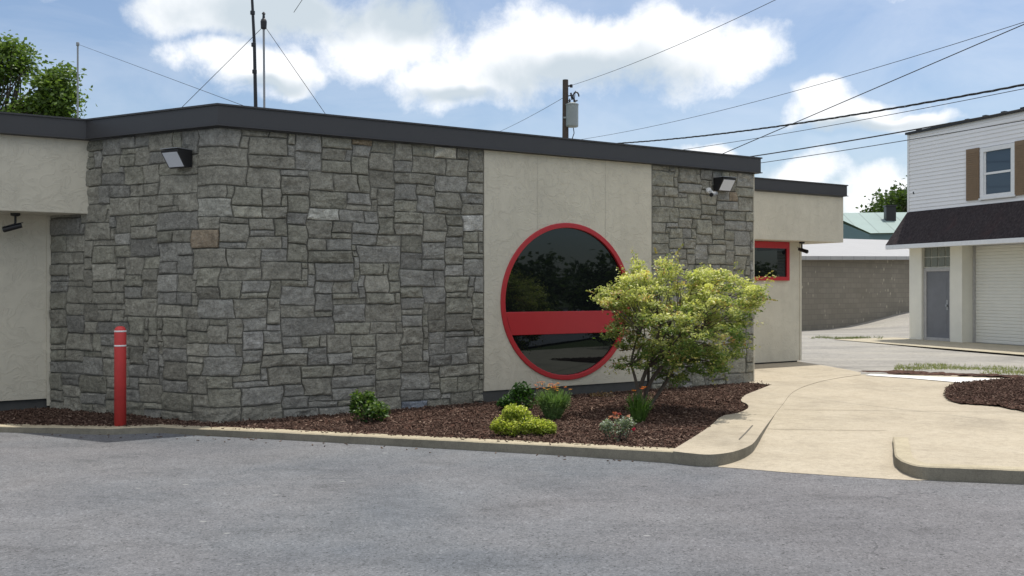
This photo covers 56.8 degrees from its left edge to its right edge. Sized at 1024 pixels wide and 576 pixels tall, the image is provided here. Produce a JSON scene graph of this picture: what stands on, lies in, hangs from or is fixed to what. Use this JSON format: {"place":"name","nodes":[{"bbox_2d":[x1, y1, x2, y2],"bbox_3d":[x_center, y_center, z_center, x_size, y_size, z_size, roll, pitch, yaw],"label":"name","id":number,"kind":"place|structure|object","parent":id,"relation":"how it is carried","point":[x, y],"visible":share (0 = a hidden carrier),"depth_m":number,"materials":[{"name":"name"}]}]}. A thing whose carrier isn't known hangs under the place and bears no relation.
{"place":"outdoors","nodes":[
{"label":"outdoors","id":0,"kind":"place"},
{"bbox_2d":[0,380,768,448],"bbox_3d":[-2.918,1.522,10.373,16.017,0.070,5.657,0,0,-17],"label":"mulch bed","id":1,"kind":"object","parent":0,"point":[484,412],"visible":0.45,"depth_m":10.84,"materials":[{"name":"brown wood"}]},
{"bbox_2d":[114,326,126,425],"bbox_3d":[-4.351,0.979,10.520,0.131,1.112,0.131,0,0,0],"label":"bollard","id":2,"kind":"object","parent":1,"relation":"on","point":[120,345],"visible":1,"depth_m":10.47,"materials":[{"name":"red paint"}]},
{"bbox_2d":[348,389,389,421],"bbox_3d":[-1.618,1.350,10.785,0.491,0.395,0.424,0,0,0],"label":"shrub","id":3,"kind":"object","parent":1,"relation":"on","point":[356,408],"visible":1,"depth_m":10.74,"materials":[{"name":"green plant"}]},
{"bbox_2d":[496,381,536,409],"bbox_3d":[0.064,1.347,11.739,0.527,0.394,0.417,0,0,0],"label":"shrub","id":4,"kind":"object","parent":1,"relation":"on","point":[519,393],"visible":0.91,"depth_m":11.69,"materials":[{"name":"green plant"}]},
{"bbox_2d":[489,403,556,436],"bbox_3d":[0.116,1.363,9.740,0.702,0.362,0.376,0,0,0],"label":"spirea bush","id":5,"kind":"object","parent":1,"relation":"on","point":[513,412],"visible":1,"depth_m":9.68,"materials":[{"name":"green plant"}]},
{"bbox_2d":[534,382,570,419],"bbox_3d":[0.473,1.309,10.939,0.463,0.444,0.461,0,0,0],"label":"flowering plant","id":6,"kind":"object","parent":1,"relation":"on","point":[552,403],"visible":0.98,"depth_m":10.85,"materials":[{"name":"green plant"}]},
{"bbox_2d":[590,390,614,397],"bbox_3d":[1.236,1.474,12.983,0.355,0.132,0.238,0,0,0],"label":"plant","id":7,"kind":"object","parent":1,"relation":"on","point":[602,394],"visible":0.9,"depth_m":12.98,"materials":[{"name":"green plant"}]},
{"bbox_2d":[599,412,636,441],"bbox_3d":[1.046,1.379,9.352,0.366,0.318,0.249,0,0,20],"label":"shrub","id":8,"kind":"object","parent":1,"relation":"on","point":[624,422],"visible":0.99,"depth_m":9.33,"materials":[{"name":"green plant"}]},
{"bbox_2d":[624,386,653,422],"bbox_3d":[1.419,1.304,10.573,0.358,0.439,0.355,0,0,0],"label":"daylily","id":9,"kind":"object","parent":1,"relation":"on","point":[639,412],"visible":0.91,"depth_m":10.52,"materials":[{"name":"green plant"}]},
{"bbox_2d":[665,382,678,388],"bbox_3d":[2.396,1.444,14.069,0.224,0.178,0.186,0,0,-30],"label":"plant","id":10,"kind":"object","parent":1,"relation":"on","point":[672,385],"visible":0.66,"depth_m":14.05,"materials":[{"name":"green plant"}]},
{"bbox_2d":[586,243,778,408],"bbox_3d":[1.975,0.492,11.481,2.137,2.069,2.219,0,0,-43],"label":"maple tree","id":11,"kind":"object","parent":1,"relation":"on","point":[672,353],"visible":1,"depth_m":11.21,"materials":[{"name":"green plant"}]},
{"bbox_2d":[0,432,1023,575],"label":"parking lot","id":12,"kind":"structure","parent":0,"point":[165,504],"depth_m":6.66,"materials":[{"name":"grey asphalt"}]},
{"bbox_2d":[0,424,674,462],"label":"kerb","id":13,"kind":"structure","parent":12,"relation":"on","point":[655,454],"depth_m":9.65,"materials":[{"name":"concrete"}]},
{"bbox_2d":[43,424,657,462],"bbox_3d":[-2.659,1.542,9.858,8.299,0.121,0.887,0,0,12],"label":"loose debris","id":14,"kind":"object","parent":12,"relation":"on","point":[323,442],"visible":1,"depth_m":9.92,"materials":[{"name":"brown wood"}]},
{"bbox_2d":[893,437,1023,483],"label":"kerb","id":15,"kind":"structure","parent":12,"relation":"on","point":[906,462],"depth_m":7.85,"materials":[{"name":"concrete"}]},
{"bbox_2d":[0,0,1023,212],"label":"sky","id":16,"kind":"structure","parent":0,"point":[494,65],"materials":[{"name":"blue"}]},
{"bbox_2d":[673,361,860,466],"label":"sidewalk","id":17,"kind":"structure","parent":0,"point":[718,442],"depth_m":10.81,"materials":[{"name":"concrete"}]},
{"bbox_2d":[718,374,1023,479],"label":"apron","id":18,"kind":"object","parent":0,"point":[857,421],"visible":0.84,"depth_m":10.09,"materials":[{"name":"concrete"}]},
{"bbox_2d":[862,370,1021,377],"bbox_3d":[8.150,1.485,16.184,4.218,0.045,0.996,0,0,16],"label":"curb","id":19,"kind":"object","parent":18,"relation":"on","point":[932,373],"visible":0.96,"depth_m":16.38,"materials":[{"name":"grey concrete"}]},
{"bbox_2d":[943,376,1023,410],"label":"mulch bed","id":20,"kind":"object","parent":18,"relation":"on","point":[986,395],"visible":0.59,"depth_m":12.68,"materials":[{"name":"brown wood"}]},
{"bbox_2d":[723,24,1023,153],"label":"cable","id":21,"kind":"object","parent":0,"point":[880,85],"visible":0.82,"depth_m":13.50,"materials":[{"name":"metal"}]},
{"bbox_2d":[798,312,1023,376],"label":"street","id":22,"kind":"structure","parent":0,"point":[857,356],"depth_m":23.64,"materials":[{"name":"grey asphalt"}]},
{"bbox_2d":[810,335,882,338],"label":"grass","id":23,"kind":"structure","parent":22,"relation":"on","point":[850,337],"depth_m":29.62,"materials":[{"name":"green plant"}]},
{"bbox_2d":[835,337,1023,354],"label":"apron","id":24,"kind":"object","parent":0,"point":[1000,348],"visible":1,"depth_m":26.24,"materials":[{"name":"beige concrete"}]},
{"bbox_2d":[868,374,998,381],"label":"sidewalk","id":25,"kind":"structure","parent":0,"point":[956,379],"depth_m":15.55,"materials":[{"name":"concrete"}]},
{"bbox_2d":[893,362,1023,374],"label":"grass verge","id":26,"kind":"object","parent":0,"point":[958,370],"depth_m":17.22,"materials":[{"name":"green plant"}]},
{"label":"ground","id":27,"kind":"structure","parent":0,"visible":0},
{"bbox_2d":[0,30,97,117],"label":"broadleaf tree","id":28,"kind":"object","parent":27,"relation":"on","point":[59,99],"visible":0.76,"depth_m":29.73,"materials":[{"name":"green plant"}]},
{"bbox_2d":[76,42,78,117],"bbox_3d":[-11.003,-2.314,24.000,0.080,7.828,0.076,0,0,0],"label":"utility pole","id":29,"kind":"object","parent":27,"relation":"on","point":[77,43],"visible":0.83,"depth_m":23.98,"materials":[{"name":"grey metal"}]},
{"bbox_2d":[78,44,240,104],"bbox_3d":[-7.447,-4.436,19.155,0.008,3.494,12.022,0,0,-36],"label":"guy wire","id":30,"kind":"object","parent":29,"relation":"attached to","point":[167,77],"visible":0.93,"depth_m":17.70,"materials":[{"name":"grey metal"}]},
{"bbox_2d":[0,103,847,423],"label":"commercial building","id":31,"kind":"structure","parent":27,"relation":"on","point":[256,263],"depth_m":11.84,"materials":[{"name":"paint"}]},
{"bbox_2d":[2,213,22,232],"bbox_3d":[-6.130,-0.799,11.627,0.229,0.241,0.110,0,0,-20],"label":"security camera","id":32,"kind":"object","parent":31,"relation":"attached to","point":[14,226],"visible":1,"depth_m":11.60,"materials":[{"name":"black plastic"}]},
{"bbox_2d":[161,147,191,168],"bbox_3d":[-3.854,-1.500,10.875,0.274,0.240,0.228,0,0,27],"label":"wall light","id":33,"kind":"object","parent":31,"relation":"attached to","point":[176,157],"visible":1,"depth_m":10.83,"materials":[{"name":"brown metal"}]},
{"bbox_2d":[182,28,261,106],"bbox_3d":[-4.678,-3.017,14.274,1.845,2.060,0.007,0,0,-21],"label":"guy wire","id":34,"kind":"object","parent":31,"relation":"attached to","point":[224,65],"visible":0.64,"depth_m":14.42,"materials":[{"name":"grey metal"}]},
{"bbox_2d":[250,0,257,106],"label":"antenna mast","id":35,"kind":"object","parent":31,"relation":"on","point":[253,43],"visible":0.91,"depth_m":14.18,"materials":[{"name":"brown metal"}]},
{"bbox_2d":[260,12,266,107],"bbox_3d":[-3.828,-3.122,14.600,0.100,2.264,0.100,0,0,0],"label":"antenna mast","id":36,"kind":"object","parent":31,"relation":"on","point":[263,21],"visible":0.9,"depth_m":14.58,"materials":[{"name":"grey metal"}]},
{"bbox_2d":[266,28,324,112],"bbox_3d":[-3.124,-3.017,14.840,1.474,2.059,0.008,0,0,-19],"label":"guy wire","id":37,"kind":"object","parent":31,"relation":"attached to","point":[295,70],"visible":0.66,"depth_m":14.75,"materials":[{"name":"grey metal"}]},
{"bbox_2d":[500,223,629,379],"bbox_3d":[0.766,0.188,13.255,2.194,2.194,0.100,0,0,-31],"label":"round window","id":38,"kind":"structure","parent":31,"relation":"in","point":[549,321],"depth_m":13.18,"materials":[{"name":"black glass"}]},
{"bbox_2d":[706,187,717,196],"bbox_3d":[3.036,-1.464,14.494,0.176,0.165,0.232,0,0,32],"label":"security camera","id":39,"kind":"object","parent":31,"relation":"attached to","point":[711,192],"visible":1,"depth_m":14.50,"materials":[{"name":"white paint"}]},
{"bbox_2d":[713,176,736,191],"bbox_3d":[3.286,-1.614,14.618,0.274,0.240,0.228,0,0,-31],"label":"wall light","id":40,"kind":"object","parent":31,"relation":"attached to","point":[724,183],"visible":1,"depth_m":14.57,"materials":[{"name":"brown metal"}]},
{"bbox_2d":[754,241,789,280],"bbox_3d":[4.887,-0.531,18.533,1.475,0.767,0.080,0,0,-31],"label":"window","id":41,"kind":"structure","parent":31,"relation":"in","point":[769,256],"depth_m":18.66,"materials":[{"name":"red paint"}]},
{"bbox_2d":[797,242,808,253],"bbox_3d":[5.787,-0.799,18.824,0.110,0.241,0.229,0,0,-35],"label":"security camera","id":42,"kind":"object","parent":31,"relation":"attached to","point":[801,249],"visible":1,"depth_m":18.81,"materials":[{"name":"black plastic"}]},
{"bbox_2d":[562,79,579,137],"bbox_3d":[2.207,-3.145,35.935,0.671,9.530,0.489,0,0,37],"label":"utility pole","id":43,"kind":"object","parent":27,"relation":"on","point":[570,114],"visible":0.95,"depth_m":35.88,"materials":[{"name":"paint"}]},
{"bbox_2d":[570,0,774,85],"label":"cable","id":44,"kind":"object","parent":43,"relation":"attached to","point":[683,42],"visible":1,"depth_m":25.50,"materials":[{"name":"metal"}]},
{"bbox_2d":[586,22,1023,138],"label":"cable","id":45,"kind":"object","parent":43,"relation":"attached to","point":[831,80],"visible":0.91,"depth_m":21.15,"materials":[{"name":"metal"}]},
{"bbox_2d":[622,84,1023,143],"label":"cable","id":46,"kind":"object","parent":43,"relation":"attached to","point":[977,93],"visible":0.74,"depth_m":21.11,"materials":[{"name":"metal"}]},
{"bbox_2d":[683,88,1023,149],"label":"cable","id":47,"kind":"object","parent":43,"relation":"attached to","point":[868,118],"visible":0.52,"depth_m":21.53,"materials":[{"name":"metal"}]},
{"bbox_2d":[752,109,1023,156],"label":"cable","id":48,"kind":"object","parent":43,"relation":"attached to","point":[896,132],"visible":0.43,"depth_m":19.80,"materials":[{"name":"metal"}]},
{"bbox_2d":[761,120,1023,162],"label":"cable","id":49,"kind":"object","parent":43,"relation":"attached to","point":[900,141],"visible":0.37,"depth_m":19.68,"materials":[{"name":"metal"}]},
{"bbox_2d":[802,239,908,330],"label":"block building","id":50,"kind":"structure","parent":27,"relation":"on","point":[847,282],"depth_m":37.65,"materials":[{"name":"grey concrete"}]},
{"bbox_2d":[855,196,884,212],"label":"broadleaf tree","id":51,"kind":"object","parent":27,"relation":"on","point":[869,209],"visible":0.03,"depth_m":90.11,"materials":[{"name":"green plant"}]},
{"bbox_2d":[843,205,906,239],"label":"green roofed house","id":52,"kind":"structure","parent":27,"relation":"on","point":[881,225],"depth_m":64.19,"materials":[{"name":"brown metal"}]},
{"bbox_2d":[864,175,906,212],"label":"broadleaf tree","id":53,"kind":"object","parent":27,"relation":"on","point":[899,197],"visible":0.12,"depth_m":79.31,"materials":[{"name":"green plant"}]},
{"bbox_2d":[865,186,906,212],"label":"broadleaf tree","id":54,"kind":"object","parent":27,"relation":"on","point":[880,207],"visible":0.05,"depth_m":83.99,"materials":[{"name":"green plant"}]},
{"bbox_2d":[885,107,1023,345],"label":"garage building","id":55,"kind":"structure","parent":27,"relation":"on","point":[958,233],"depth_m":27.24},
{"bbox_2d":[924,268,949,340],"bbox_3d":[12.721,0.485,28.238,0.150,2.170,1.092,0,0,-20],"label":"door","id":56,"kind":"structure","parent":55,"relation":"in","point":[936,280],"depth_m":28.26,"materials":[{"name":"grey paint"}]},
{"bbox_2d":[978,143,1015,199],"bbox_3d":[13.366,-3.193,26.058,0.120,1.452,1.206,0,0,-20],"label":"window","id":57,"kind":"structure","parent":55,"relation":"in","point":[997,163],"depth_m":26.06,"materials":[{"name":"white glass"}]},
{"bbox_2d":[976,243,1023,345],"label":"roller door","id":58,"kind":"structure","parent":55,"relation":"in","point":[999,268],"depth_m":26.54,"materials":[{"name":"paint"}]}
]}

